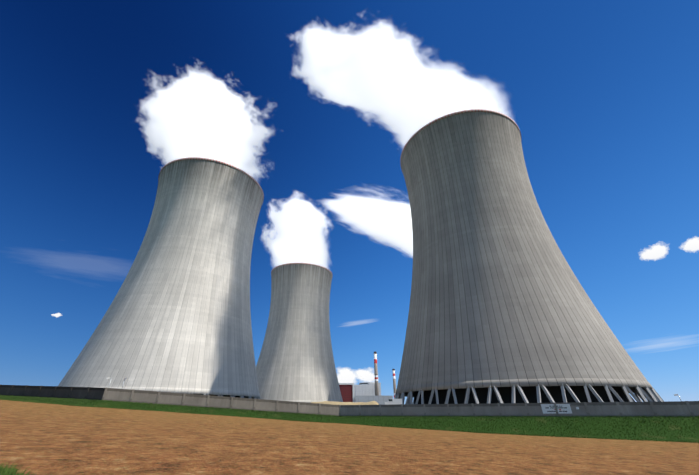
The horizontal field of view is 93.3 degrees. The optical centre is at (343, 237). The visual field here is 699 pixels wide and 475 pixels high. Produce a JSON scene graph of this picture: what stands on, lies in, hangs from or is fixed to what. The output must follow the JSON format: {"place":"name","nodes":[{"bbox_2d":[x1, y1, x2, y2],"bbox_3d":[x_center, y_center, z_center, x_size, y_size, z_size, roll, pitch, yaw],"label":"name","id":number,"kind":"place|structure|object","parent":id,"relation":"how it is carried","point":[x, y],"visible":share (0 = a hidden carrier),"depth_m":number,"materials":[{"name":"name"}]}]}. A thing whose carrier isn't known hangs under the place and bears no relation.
{"place":"outdoors","nodes":[
{"label":"outdoors","id":0,"kind":"place"},
{"bbox_2d":[311,401,378,404],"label":"sand mound","id":1,"kind":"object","parent":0,"point":[351,403],"depth_m":96.71,"materials":[{"name":"beige sand"}]},
{"bbox_2d":[337,368,357,382],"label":"cloud","id":2,"kind":"structure","parent":0,"point":[345,375],"depth_m":1381.38,"materials":[{"name":"white"}]},
{"bbox_2d":[0,397,698,474],"bbox_3d":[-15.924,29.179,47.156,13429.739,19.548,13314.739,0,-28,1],"label":"ground","id":3,"kind":"structure","parent":0,"point":[45,439],"depth_m":23.03,"materials":[{"name":"brown soil"}]},
{"bbox_2d":[0,461,30,474],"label":"grass","id":4,"kind":"structure","parent":3,"relation":"on","point":[6,470],"depth_m":7.91,"materials":[{"name":"green plant"}]},
{"bbox_2d":[0,385,104,399],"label":"perimeter wall","id":5,"kind":"structure","parent":3,"relation":"on","point":[94,393],"depth_m":78.88,"materials":[{"name":"concrete"}]},
{"bbox_2d":[58,157,263,398],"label":"cooling tower","id":6,"kind":"structure","parent":3,"relation":"on","point":[176,318],"depth_m":148.91,"materials":[{"name":"concrete"}]},
{"bbox_2d":[102,387,339,415],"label":"perimeter wall","id":7,"kind":"structure","parent":3,"relation":"on","point":[148,397],"depth_m":78.24,"materials":[{"name":"concrete"}]},
{"bbox_2d":[256,263,342,402],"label":"cooling tower","id":8,"kind":"structure","parent":3,"relation":"on","point":[295,363],"depth_m":279.52,"materials":[{"name":"concrete"}]},
{"bbox_2d":[339,383,354,401],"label":"building","id":9,"kind":"structure","parent":3,"relation":"on","point":[347,390],"depth_m":539.18,"materials":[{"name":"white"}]},
{"bbox_2d":[0,395,698,442],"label":"bank grass","id":10,"kind":"structure","parent":3,"relation":"on","point":[47,399],"depth_m":71.44,"materials":[{"name":"green plant"}]},
{"bbox_2d":[355,382,380,395],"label":"reactor building","id":11,"kind":"structure","parent":3,"relation":"on","point":[365,389],"depth_m":593.40,"materials":[{"name":"grey concrete"}]},
{"bbox_2d":[355,396,392,404],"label":"turbine hall","id":12,"kind":"structure","parent":3,"relation":"on","point":[381,400],"depth_m":529.36,"materials":[{"name":"grey concrete"}]},
{"bbox_2d":[374,351,378,395],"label":"vent stack","id":13,"kind":"object","parent":3,"relation":"on","point":[376,375],"visible":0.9,"depth_m":590.91,"materials":[{"name":"grey concrete"}]},
{"bbox_2d":[385,399,401,404],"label":"service van","id":14,"kind":"object","parent":3,"relation":"on","point":[393,401],"visible":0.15,"depth_m":98.88,"materials":[{"name":"white paint"}]},
{"bbox_2d":[392,369,395,397],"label":"vent stack","id":15,"kind":"object","parent":3,"relation":"on","point":[394,382],"visible":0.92,"depth_m":648.40,"materials":[{"name":"grey concrete"}]},
{"bbox_2d":[339,401,698,416],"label":"perimeter wall","id":16,"kind":"structure","parent":3,"relation":"on","point":[665,409],"depth_m":70.68,"materials":[{"name":"concrete"}]},
{"bbox_2d":[541,404,571,413],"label":"sign","id":17,"kind":"object","parent":16,"relation":"attached to","point":[561,408],"visible":0.96,"depth_m":68.58,"materials":[{"name":"white metal"}]},
{"bbox_2d":[394,109,663,403],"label":"cooling tower","id":18,"kind":"structure","parent":3,"relation":"on","point":[502,308],"depth_m":114.40,"materials":[{"name":"concrete"}]},
{"bbox_2d":[0,0,698,403],"label":"sky","id":19,"kind":"structure","parent":0,"point":[320,102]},
{"bbox_2d":[355,368,374,381],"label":"cloud","id":20,"kind":"structure","parent":0,"point":[365,375],"depth_m":1426.63,"materials":[{"name":"white"}]},
{"bbox_2d":[640,243,667,259],"bbox_3d":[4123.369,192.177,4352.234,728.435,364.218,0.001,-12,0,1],"label":"cloud","id":21,"kind":"structure","parent":0,"point":[656,251],"depth_m":4352.33,"materials":[{"name":"white"}]},
{"bbox_2d":[681,237,698,251],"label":"cloud","id":22,"kind":"structure","parent":0,"point":[692,244],"depth_m":4245.26,"materials":[{"name":"white"}]}
]}

